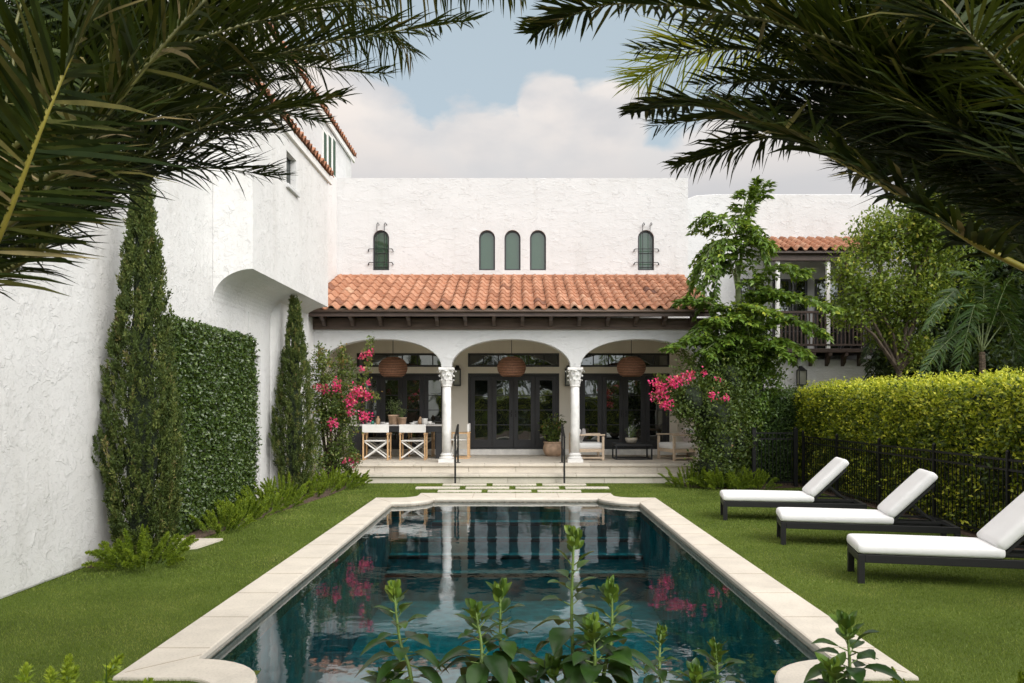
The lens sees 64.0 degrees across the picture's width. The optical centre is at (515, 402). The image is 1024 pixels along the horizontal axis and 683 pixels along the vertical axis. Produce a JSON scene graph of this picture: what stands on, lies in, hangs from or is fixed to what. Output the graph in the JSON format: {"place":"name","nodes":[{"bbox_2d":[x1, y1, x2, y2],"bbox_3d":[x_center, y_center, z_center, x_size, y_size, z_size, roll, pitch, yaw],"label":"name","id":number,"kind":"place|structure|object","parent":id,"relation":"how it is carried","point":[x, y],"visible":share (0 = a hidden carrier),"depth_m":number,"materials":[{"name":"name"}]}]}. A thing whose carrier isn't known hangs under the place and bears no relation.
{"place":"outdoors","nodes":[
{"label":"outdoors","id":0,"kind":"place"},
{"bbox_2d":[0,483,1023,682],"bbox_3d":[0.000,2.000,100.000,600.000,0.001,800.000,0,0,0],"label":"lawn","id":1,"kind":"structure","parent":0,"point":[740,526],"depth_m":8.50,"materials":[{"name":"plant"}]},
{"bbox_2d":[177,538,222,548],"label":"landing slab","id":2,"kind":"structure","parent":1,"relation":"on","point":[201,542],"depth_m":11.62,"materials":[{"name":"beige stone"}]},
{"bbox_2d":[415,487,459,488],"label":"stepping slab","id":3,"kind":"structure","parent":1,"relation":"on","point":[437,487],"depth_m":18.96,"materials":[{"name":"beige stone"}]},
{"bbox_2d":[437,490,481,492],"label":"stepping slab","id":4,"kind":"structure","parent":1,"relation":"on","point":[460,491],"depth_m":18.19,"materials":[{"name":"beige stone"}]},
{"bbox_2d":[443,483,486,485],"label":"stepping slab","id":5,"kind":"structure","parent":1,"relation":"on","point":[466,484],"depth_m":19.66,"materials":[{"name":"beige stone"}]},
{"bbox_2d":[0,0,1007,598],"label":"villa","id":6,"kind":"object","parent":1,"relation":"on","point":[432,282],"visible":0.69,"depth_m":21.42,"materials":[{"name":"white paint"}]},
{"bbox_2d":[156,312,261,536],"bbox_3d":[-5.022,0.366,13.767,0.481,3.375,4.024,0,0,0],"label":"ivy panel","id":7,"kind":"object","parent":6,"relation":"attached to","point":[217,387],"visible":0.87,"depth_m":13.38,"materials":[{"name":"green plant"}]},
{"bbox_2d":[286,157,299,197],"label":"window","id":8,"kind":"structure","parent":6,"relation":"in","point":[288,186],"depth_m":16.64,"materials":[{"name":"grey paint"}]},
{"bbox_2d":[323,128,326,160],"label":"window","id":9,"kind":"structure","parent":6,"relation":"in","point":[324,132],"depth_m":23.29,"materials":[{"name":"white paint"}]},
{"bbox_2d":[327,131,331,167],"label":"window","id":10,"kind":"structure","parent":6,"relation":"in","point":[329,139],"depth_m":23.89,"materials":[{"name":"white paint"}]},
{"bbox_2d":[332,135,335,176],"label":"window","id":11,"kind":"structure","parent":6,"relation":"in","point":[333,139],"depth_m":24.55,"materials":[{"name":"green paint"}]},
{"bbox_2d":[359,376,380,447],"bbox_3d":[-4.348,0.280,24.495,0.636,2.140,0.050,0,0,0],"label":"door","id":12,"kind":"structure","parent":6,"relation":"in","point":[375,382],"depth_m":24.47,"materials":[{"name":"grey paint"}]},
{"bbox_2d":[368,223,393,269],"bbox_3d":[-4.008,-4.640,24.428,0.767,1.407,0.260,0,0,0],"label":"arched window","id":13,"kind":"structure","parent":6,"relation":"in","point":[381,238],"depth_m":24.52,"materials":[{"name":"glass"}]},
{"bbox_2d":[381,376,401,447],"bbox_3d":[-3.704,0.280,24.466,0.636,2.140,0.108,0,0,0],"label":"door","id":14,"kind":"structure","parent":6,"relation":"in","point":[391,387],"depth_m":24.48,"materials":[{"name":"grey paint"}]},
{"bbox_2d":[378,357,406,376],"bbox_3d":[-3.404,-1.327,22.750,0.800,1.235,0.800,0,0,0],"label":"pendant lamp","id":15,"kind":"object","parent":6,"relation":"hanging from","point":[392,366],"visible":0.97,"depth_m":22.46,"materials":[{"name":"brown wicker"}]},
{"bbox_2d":[357,353,440,366],"bbox_3d":[-3.382,-1.265,24.490,2.717,0.410,0.080,0,0,0],"label":"transom window","id":16,"kind":"structure","parent":6,"relation":"in","point":[411,359],"depth_m":24.49,"materials":[{"name":"glass"}]},
{"bbox_2d":[403,376,423,447],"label":"door","id":17,"kind":"structure","parent":6,"relation":"in","point":[413,386],"depth_m":24.49,"materials":[{"name":"grey paint"}]},
{"bbox_2d":[424,376,441,447],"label":"door","id":18,"kind":"structure","parent":6,"relation":"in","point":[432,385],"depth_m":24.49,"materials":[{"name":"grey paint"}]},
{"bbox_2d":[453,365,460,385],"bbox_3d":[-1.732,-0.796,24.270,0.252,0.610,0.261,0,0,0],"label":"wall lantern","id":19,"kind":"object","parent":6,"relation":"attached to","point":[457,377],"depth_m":24.18,"materials":[{"name":"black metal"}]},
{"bbox_2d":[471,376,491,447],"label":"door","id":20,"kind":"structure","parent":6,"relation":"in","point":[481,386],"depth_m":24.48,"materials":[{"name":"grey paint"}]},
{"bbox_2d":[479,231,494,269],"bbox_3d":[-0.854,-4.535,24.516,0.480,1.196,0.083,0,0,0],"label":"arched window","id":21,"kind":"structure","parent":6,"relation":"in","point":[486,238],"depth_m":24.52,"materials":[{"name":"glass"}]},
{"bbox_2d":[492,376,512,447],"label":"door","id":22,"kind":"structure","parent":6,"relation":"in","point":[502,387],"depth_m":24.49,"materials":[{"name":"grey paint"}]},
{"bbox_2d":[497,340,525,376],"bbox_3d":[-0.114,-1.338,22.750,0.800,1.235,0.800,0,0,0],"label":"pendant lamp","id":23,"kind":"object","parent":6,"relation":"hanging from","point":[511,366],"visible":0.96,"depth_m":22.46,"materials":[{"name":"wicker"}]},
{"bbox_2d":[504,231,520,269],"bbox_3d":[-0.095,-4.535,24.516,0.480,1.196,0.083,0,0,0],"label":"arched window","id":24,"kind":"structure","parent":6,"relation":"in","point":[512,240],"depth_m":24.52,"materials":[{"name":"glass"}]},
{"bbox_2d":[468,353,558,366],"bbox_3d":[-0.062,-1.265,24.490,2.720,0.410,0.080,0,0,0],"label":"transom window","id":25,"kind":"structure","parent":6,"relation":"in","point":[474,359],"depth_m":24.49,"materials":[{"name":"glass"}]},
{"bbox_2d":[514,376,534,447],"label":"door","id":26,"kind":"structure","parent":6,"relation":"in","point":[524,386],"depth_m":24.49,"materials":[{"name":"grey paint"}]},
{"bbox_2d":[530,231,545,269],"bbox_3d":[0.664,-4.535,24.516,0.480,1.196,0.083,0,0,0],"label":"arched window","id":27,"kind":"structure","parent":6,"relation":"in","point":[537,239],"depth_m":24.52,"materials":[{"name":"glass"}]},
{"bbox_2d":[535,376,556,447],"bbox_3d":[0.905,0.280,24.495,0.637,2.140,0.050,0,0,0],"label":"door","id":28,"kind":"structure","parent":6,"relation":"in","point":[545,386],"depth_m":24.47,"materials":[{"name":"grey paint"}]},
{"bbox_2d":[581,376,601,442],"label":"door","id":29,"kind":"structure","parent":6,"relation":"in","point":[591,386],"depth_m":24.49,"materials":[{"name":"grey paint"}]},
{"bbox_2d":[602,376,623,447],"bbox_3d":[2.902,0.280,24.466,0.636,2.140,0.108,0,0,0],"label":"door","id":30,"kind":"structure","parent":6,"relation":"in","point":[612,386],"depth_m":24.47,"materials":[{"name":"grey paint"}]},
{"bbox_2d":[581,353,668,366],"bbox_3d":[3.224,-1.265,24.490,2.717,0.410,0.080,0,0,0],"label":"transom window","id":31,"kind":"structure","parent":6,"relation":"in","point":[590,359],"depth_m":24.49,"materials":[{"name":"glass"}]},
{"bbox_2d":[617,340,645,376],"bbox_3d":[3.207,-1.338,22.750,0.800,1.235,0.800,0,0,0],"label":"pendant lamp","id":32,"kind":"object","parent":6,"relation":"hanging from","point":[631,366],"visible":0.93,"depth_m":22.46,"materials":[{"name":"brown wicker"}]},
{"bbox_2d":[624,376,644,447],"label":"door","id":33,"kind":"structure","parent":6,"relation":"in","point":[634,387],"depth_m":24.49,"materials":[{"name":"grey paint"}]},
{"bbox_2d":[633,223,658,269],"bbox_3d":[3.877,-4.640,24.428,0.767,1.407,0.260,0,0,0],"label":"arched window","id":34,"kind":"structure","parent":6,"relation":"in","point":[645,239],"depth_m":24.52,"materials":[{"name":"glass"}]},
{"bbox_2d":[645,376,666,447],"bbox_3d":[4.190,0.280,24.495,0.636,2.140,0.050,0,0,0],"label":"door","id":35,"kind":"structure","parent":6,"relation":"in","point":[655,416],"depth_m":24.47,"materials":[{"name":"grey paint"}]},
{"bbox_2d":[740,279,763,349],"bbox_3d":[7.520,-2.775,26.157,0.750,2.311,0.075,0,0,0],"label":"balcony door","id":36,"kind":"structure","parent":6,"relation":"in","point":[743,290],"depth_m":26.15,"materials":[{"name":"grey paint"}]},
{"bbox_2d":[772,279,806,348],"bbox_3d":[8.745,-2.775,26.157,1.100,2.311,0.075,0,0,0],"label":"balcony door","id":37,"kind":"structure","parent":6,"relation":"in","point":[786,284],"depth_m":26.15,"materials":[{"name":"grey paint"}]},
{"bbox_2d":[796,366,806,384],"bbox_3d":[8.633,-0.811,24.753,0.288,0.590,0.294,0,0,0],"label":"wall lantern","id":38,"kind":"object","parent":6,"relation":"attached to","point":[801,375],"depth_m":24.65,"materials":[{"name":"black metal"}]},
{"bbox_2d":[814,279,839,348],"bbox_3d":[9.945,-2.775,26.157,0.800,2.311,0.075,0,0,0],"label":"balcony door","id":39,"kind":"structure","parent":6,"relation":"in","point":[820,287],"depth_m":26.15,"materials":[{"name":"grey paint"}]},
{"bbox_2d":[841,281,859,348],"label":"balcony door","id":40,"kind":"structure","parent":6,"relation":"in","point":[842,347],"depth_m":26.15,"materials":[{"name":"grey paint"}]},
{"bbox_2d":[312,455,697,482],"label":"terrace","id":41,"kind":"structure","parent":1,"relation":"on","point":[500,469],"depth_m":20.84,"materials":[{"name":"beige stone"}]},
{"bbox_2d":[362,424,391,459],"bbox_3d":[-3.770,1.070,22.305,0.720,0.960,0.610,0,0,0],"label":"director chair","id":42,"kind":"object","parent":41,"relation":"on","point":[374,428],"visible":0.96,"depth_m":22.03,"materials":[{"name":"fabric"}]},
{"bbox_2d":[367,423,390,455],"bbox_3d":[-4.000,1.070,23.715,0.720,0.960,0.610,0,0,0],"label":"director chair","id":43,"kind":"object","parent":41,"relation":"on","point":[378,445],"visible":0.3,"depth_m":23.92,"materials":[{"name":"fabric"}]},
{"bbox_2d":[349,424,441,458],"bbox_3d":[-3.235,1.080,23.000,2.770,0.940,0.900,0,0,0],"label":"dining table","id":44,"kind":"object","parent":41,"relation":"on","point":[436,428],"visible":0.38,"depth_m":22.60,"materials":[{"name":"grey stone"}]},
{"bbox_2d":[386,398,401,424],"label":"potted plant","id":45,"kind":"object","parent":44,"relation":"on","point":[393,419],"visible":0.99,"depth_m":22.66,"materials":[{"name":"green plant"}]},
{"bbox_2d":[397,407,407,424],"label":"potted plant","id":46,"kind":"object","parent":44,"relation":"on","point":[401,419],"visible":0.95,"depth_m":22.55,"materials":[{"name":"green plant"}]},
{"bbox_2d":[399,424,427,459],"bbox_3d":[-2.775,1.070,22.305,0.720,0.960,0.610,0,0,0],"label":"director chair","id":47,"kind":"object","parent":41,"relation":"on","point":[412,428],"visible":1,"depth_m":22.03,"materials":[{"name":"fabric"}]},
{"bbox_2d":[408,423,434,456],"bbox_3d":[-2.720,1.070,23.715,0.720,0.960,0.610,0,0,0],"label":"director chair","id":48,"kind":"object","parent":41,"relation":"on","point":[432,451],"visible":0.66,"depth_m":23.48,"materials":[{"name":"brown wood"}]},
{"bbox_2d":[454,424,459,482],"bbox_3d":[-1.484,1.278,20.568,0.120,1.444,1.184,0,0,0],"label":"handrail","id":49,"kind":"object","parent":41,"relation":"on","point":[456,452],"visible":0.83,"depth_m":20.24,"materials":[{"name":"black metal"}]},
{"bbox_2d":[451,423,470,458],"bbox_3d":[-1.569,1.070,22.950,0.610,0.960,0.720,0,0,0],"label":"director chair","id":50,"kind":"object","parent":41,"relation":"on","point":[467,440],"visible":0.66,"depth_m":22.65,"materials":[{"name":"brown wood"}]},
{"bbox_2d":[538,413,566,455],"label":"potted plant","id":51,"kind":"object","parent":41,"relation":"on","point":[552,446],"visible":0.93,"depth_m":23.62,"materials":[{"name":"green plant"}]},
{"bbox_2d":[560,424,565,482],"bbox_3d":[1.192,1.278,20.568,0.120,1.444,1.184,0,0,0],"label":"handrail","id":52,"kind":"object","parent":41,"relation":"on","point":[563,437],"visible":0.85,"depth_m":20.10,"materials":[{"name":"black metal"}]},
{"bbox_2d":[569,428,604,459],"bbox_3d":[1.935,1.123,22.351,0.870,0.855,0.890,0,0,-3],"label":"armchair","id":53,"kind":"object","parent":41,"relation":"on","point":[598,446],"visible":0.54,"depth_m":22.00,"materials":[{"name":"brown wood"}]},
{"bbox_2d":[612,443,652,459],"bbox_3d":[3.202,1.340,22.600,1.000,0.420,0.840,0,0,0],"label":"coffee table","id":54,"kind":"object","parent":41,"relation":"on","point":[616,457],"visible":0.98,"depth_m":22.18,"materials":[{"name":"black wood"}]},
{"bbox_2d":[625,424,636,443],"bbox_3d":[3.167,0.864,22.626,0.350,0.532,0.428,0,0,-33],"label":"flower bowl","id":55,"kind":"object","parent":54,"relation":"on","point":[630,440],"visible":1,"depth_m":22.51,"materials":[{"name":"ceramic"}]},
{"bbox_2d":[656,428,694,460],"bbox_3d":[4.486,1.123,22.297,0.970,0.855,0.980,0,0,-17],"label":"armchair","id":56,"kind":"object","parent":41,"relation":"on","point":[674,447],"visible":0.59,"depth_m":22.00,"materials":[{"name":"brown wood"}]},
{"bbox_2d":[488,490,530,492],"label":"stepping slab","id":57,"kind":"structure","parent":1,"relation":"on","point":[509,491],"depth_m":18.19,"materials":[{"name":"beige stone"}]},
{"bbox_2d":[493,483,535,485],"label":"stepping slab","id":58,"kind":"structure","parent":1,"relation":"on","point":[512,484],"depth_m":19.66,"materials":[{"name":"beige stone"}]},
{"bbox_2d":[233,512,797,682],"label":"pool basin","id":59,"kind":"object","parent":1,"relation":"in","point":[330,626],"visible":0.47,"depth_m":12.10,"materials":[{"name":"tile"}]},
{"bbox_2d":[209,501,816,661],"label":"waterline tiles","id":60,"kind":"object","parent":59,"relation":"attached to","point":[249,635],"visible":0.63,"depth_m":9.03,"materials":[{"name":"tile"}]},
{"bbox_2d":[384,520,646,600],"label":"pool steps","id":61,"kind":"structure","parent":59,"relation":"on","point":[463,588],"depth_m":15.65,"materials":[{"name":"tile"}]},
{"bbox_2d":[385,522,646,576],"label":"pool step edges","id":62,"kind":"object","parent":61,"relation":"on","point":[511,556],"visible":1,"depth_m":15.72,"materials":[{"name":"tile"}]},
{"bbox_2d":[113,493,918,682],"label":"pool coping","id":63,"kind":"object","parent":1,"relation":"on","point":[207,636],"visible":0.97,"depth_m":8.13,"materials":[{"name":"beige stone"}]},
{"bbox_2d":[127,493,903,671],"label":"coping joints","id":64,"kind":"object","parent":63,"relation":"on","point":[472,497],"visible":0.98,"depth_m":9.46,"materials":[{"name":"beige stone"}]},
{"bbox_2d":[515,487,558,488],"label":"stepping slab","id":65,"kind":"structure","parent":1,"relation":"on","point":[536,487],"depth_m":18.96,"materials":[{"name":"beige stone"}]},
{"bbox_2d":[85,482,1023,567],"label":"planting bed","id":66,"kind":"object","parent":1,"relation":"on","point":[198,533],"visible":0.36,"depth_m":15.76,"materials":[{"name":"soil"}]},
{"bbox_2d":[14,653,123,682],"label":"foxtail fern","id":67,"kind":"object","parent":66,"relation":"on","point":[25,669],"visible":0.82,"depth_m":2.72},
{"bbox_2d":[42,653,153,682],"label":"foxtail fern","id":68,"kind":"object","parent":66,"relation":"on","point":[67,674],"visible":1,"depth_m":2.65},
{"bbox_2d":[91,172,187,558],"bbox_3d":[-4.722,-0.498,10.413,1.139,5.096,1.096,0,0,0],"label":"cypress","id":69,"kind":"object","parent":66,"relation":"on","point":[144,456],"visible":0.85,"depth_m":10.21,"materials":[{"name":"green plant"}]},
{"bbox_2d":[81,524,198,570],"bbox_3d":[-4.514,1.747,9.958,1.228,0.522,1.112,0,0,0],"label":"foxtail fern","id":70,"kind":"object","parent":66,"relation":"on","point":[121,552],"visible":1,"depth_m":9.85,"materials":[{"name":"plant"}]},
{"bbox_2d":[188,500,256,534],"bbox_3d":[-4.504,1.758,12.801,1.078,0.492,1.332,0,0,26],"label":"foxtail fern","id":71,"kind":"object","parent":66,"relation":"on","point":[235,520],"visible":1,"depth_m":12.68,"materials":[{"name":"plant"}]},
{"bbox_2d":[211,491,285,523],"bbox_3d":[-4.565,1.733,13.716,1.163,0.540,1.214,0,0,43],"label":"foxtail fern","id":72,"kind":"object","parent":66,"relation":"on","point":[262,508],"visible":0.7,"depth_m":13.59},
{"bbox_2d":[0,0,526,301],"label":"date palm","id":73,"kind":"object","parent":66,"relation":"on","point":[87,87],"visible":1,"depth_m":2.65,"materials":[{"name":"green plant"}]},
{"bbox_2d":[232,477,295,514],"bbox_3d":[-4.594,1.666,14.650,1.234,0.675,1.477,0,0,-33],"label":"foxtail fern","id":74,"kind":"object","parent":66,"relation":"on","point":[265,494],"visible":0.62,"depth_m":14.68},
{"bbox_2d":[253,472,316,507],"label":"foxtail fern","id":75,"kind":"object","parent":66,"relation":"on","point":[297,495],"visible":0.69,"depth_m":15.63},
{"bbox_2d":[268,294,320,493],"bbox_3d":[-4.649,-0.135,17.394,1.068,4.371,1.071,0,0,0],"label":"cypress","id":76,"kind":"object","parent":66,"relation":"on","point":[292,375],"visible":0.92,"depth_m":17.19,"materials":[{"name":"green plant"}]},
{"bbox_2d":[301,471,346,496],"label":"foxtail fern","id":77,"kind":"object","parent":66,"relation":"on","point":[321,487],"visible":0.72,"depth_m":17.59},
{"bbox_2d":[312,466,364,490],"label":"foxtail fern","id":78,"kind":"object","parent":66,"relation":"on","point":[333,477],"visible":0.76,"depth_m":18.71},
{"bbox_2d":[306,335,382,485],"bbox_3d":[-4.216,0.260,19.725,2.194,3.926,1.689,0,0,0],"label":"bougainvillea","id":79,"kind":"object","parent":66,"relation":"on","point":[334,415],"visible":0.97,"depth_m":19.62,"materials":[{"name":"green plant"}]},
{"bbox_2d":[328,469,372,487],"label":"foxtail fern","id":80,"kind":"object","parent":66,"relation":"on","point":[365,476],"visible":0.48,"depth_m":19.45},
{"bbox_2d":[355,579,448,682],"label":"hibiscus shrub","id":81,"kind":"object","parent":66,"relation":"on","point":[385,673],"visible":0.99,"depth_m":2.71,"materials":[{"name":"green plant"}]},
{"bbox_2d":[436,577,540,682],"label":"hibiscus shrub","id":82,"kind":"object","parent":66,"relation":"on","point":[500,666],"visible":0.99,"depth_m":2.69,"materials":[{"name":"green plant"}]},
{"bbox_2d":[529,524,661,682],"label":"hibiscus shrub","id":83,"kind":"object","parent":66,"relation":"on","point":[578,665],"visible":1,"depth_m":2.59,"materials":[{"name":"green plant"}]},
{"bbox_2d":[643,622,683,682],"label":"hibiscus shrub","id":84,"kind":"object","parent":66,"relation":"on","point":[660,631],"visible":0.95,"depth_m":3.05,"materials":[{"name":"green plant"}]},
{"bbox_2d":[657,462,727,487],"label":"foxtail fern","id":85,"kind":"object","parent":66,"relation":"on","point":[675,480],"visible":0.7,"depth_m":19.16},
{"bbox_2d":[648,342,764,487],"bbox_3d":[4.518,0.330,19.437,3.223,3.652,2.064,0,0,-28],"label":"bougainvillea","id":86,"kind":"object","parent":66,"relation":"on","point":[721,438],"visible":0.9,"depth_m":19.20,"materials":[{"name":"green plant"}]},
{"bbox_2d":[670,636,744,682],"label":"hibiscus shrub","id":87,"kind":"object","parent":66,"relation":"on","point":[695,673],"visible":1,"depth_m":2.77,"materials":[{"name":"green plant"}]},
{"bbox_2d":[685,465,764,489],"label":"foxtail fern","id":88,"kind":"object","parent":66,"relation":"on","point":[710,476],"visible":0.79,"depth_m":18.73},
{"bbox_2d":[676,288,794,471],"bbox_3d":[5.472,-0.448,20.530,2.975,4.920,2.043,0,0,-10],"label":"shrub","id":89,"kind":"object","parent":66,"relation":"on","point":[768,374],"visible":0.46,"depth_m":20.14,"materials":[{"name":"green plant"}]},
{"bbox_2d":[657,175,846,463],"bbox_3d":[5.652,-1.747,20.123,4.559,7.599,2.182,0,0,0],"label":"fishtail palm","id":90,"kind":"object","parent":66,"relation":"on","point":[747,231],"visible":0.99,"depth_m":19.80,"materials":[{"name":"green plant"}]},
{"bbox_2d":[723,468,782,489],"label":"foxtail fern","id":91,"kind":"object","parent":66,"relation":"on","point":[763,476],"visible":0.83,"depth_m":18.68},
{"bbox_2d":[716,379,817,482],"bbox_3d":[6.292,0.709,20.741,2.938,2.624,1.817,0,0,0],"label":"hedge","id":92,"kind":"object","parent":66,"relation":"on","point":[786,410],"visible":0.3,"depth_m":20.28,"materials":[{"name":"green plant"}]},
{"bbox_2d":[513,0,1023,282],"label":"date palm","id":93,"kind":"object","parent":66,"relation":"on","point":[934,101],"visible":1,"depth_m":3.05,"materials":[{"name":"green plant"}]},
{"bbox_2d":[751,427,797,486],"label":"iron gate","id":94,"kind":"structure","parent":66,"relation":"on","point":[795,454],"depth_m":19.34,"materials":[{"name":"metal"}]},
{"bbox_2d":[804,610,903,682],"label":"hibiscus shrub","id":95,"kind":"object","parent":66,"relation":"on","point":[829,670],"visible":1,"depth_m":2.65,"materials":[{"name":"green plant"}]},
{"bbox_2d":[815,189,981,379],"bbox_3d":[10.033,-1.970,21.368,4.485,7.963,3.010,0,0,0],"label":"tree","id":96,"kind":"object","parent":66,"relation":"on","point":[876,294],"visible":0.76,"depth_m":21.06,"materials":[{"name":"green plant"}]},
{"bbox_2d":[788,365,1023,544],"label":"hedge","id":97,"kind":"object","parent":66,"relation":"on","point":[959,419],"visible":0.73,"depth_m":13.86,"materials":[{"name":"green plant"}]},
{"bbox_2d":[802,431,1023,544],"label":"iron fence","id":98,"kind":"object","parent":66,"relation":"on","point":[1007,469],"visible":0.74,"depth_m":13.86,"materials":[{"name":"metal"}]},
{"bbox_2d":[915,257,1023,394],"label":"areca palm","id":99,"kind":"object","parent":66,"relation":"on","point":[982,306],"visible":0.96,"depth_m":17.26,"materials":[{"name":"green plant"}]},
{"bbox_2d":[537,490,580,492],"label":"stepping slab","id":100,"kind":"structure","parent":1,"relation":"on","point":[559,491],"depth_m":18.19,"materials":[{"name":"beige stone"}]},
{"bbox_2d":[542,483,585,485],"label":"stepping slab","id":101,"kind":"structure","parent":1,"relation":"on","point":[563,484],"depth_m":19.66,"materials":[{"name":"beige stone"}]},
{"bbox_2d":[565,487,608,488],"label":"stepping slab","id":102,"kind":"structure","parent":1,"relation":"on","point":[586,487],"depth_m":18.96,"materials":[{"name":"beige stone"}]},
{"bbox_2d":[720,457,866,519],"bbox_3d":[4.708,1.482,14.056,2.315,1.076,0.740,0,0,10],"label":"sun lounger","id":103,"kind":"object","parent":1,"relation":"on","point":[833,471],"visible":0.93,"depth_m":13.77,"materials":[{"name":"fabric"}]},
{"bbox_2d":[776,469,960,544],"bbox_3d":[4.914,1.482,11.594,2.315,1.076,0.740,0,0,13],"label":"sun lounger","id":104,"kind":"object","parent":1,"relation":"on","point":[885,516],"visible":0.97,"depth_m":11.32,"materials":[{"name":"fabric"}]},
{"bbox_2d":[860,321,895,382],"bbox_3d":[10.505,-0.146,23.439,1.372,4.393,0.689,0,0,0],"label":"areca palm","id":105,"kind":"object","parent":1,"relation":"on","point":[865,349],"visible":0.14,"depth_m":23.49,"materials":[{"name":"green plant"}]},
{"bbox_2d":[847,492,1023,583],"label":"sun lounger","id":106,"kind":"object","parent":1,"relation":"on","point":[1000,535],"visible":0.98,"depth_m":8.95,"materials":[{"name":"fabric"}]},
{"bbox_2d":[861,194,1023,395],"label":"tree","id":107,"kind":"object","parent":1,"relation":"on","point":[994,350],"visible":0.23,"depth_m":22.39,"materials":[{"name":"green plant"}]},
{"bbox_2d":[997,283,1023,390],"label":"tree","id":108,"kind":"object","parent":1,"relation":"on","point":[1011,363],"visible":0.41,"depth_m":17.77,"materials":[{"name":"green plant"}]},
{"bbox_2d":[377,502,657,522],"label":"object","id":109,"kind":"structure","parent":0,"point":[594,509],"depth_m":15.66,"materials":[{"name":"stone"}]},
{"bbox_2d":[269,0,929,197],"label":"sky","id":110,"kind":"structure","parent":0,"point":[486,103],"materials":[{"name":"blue"}]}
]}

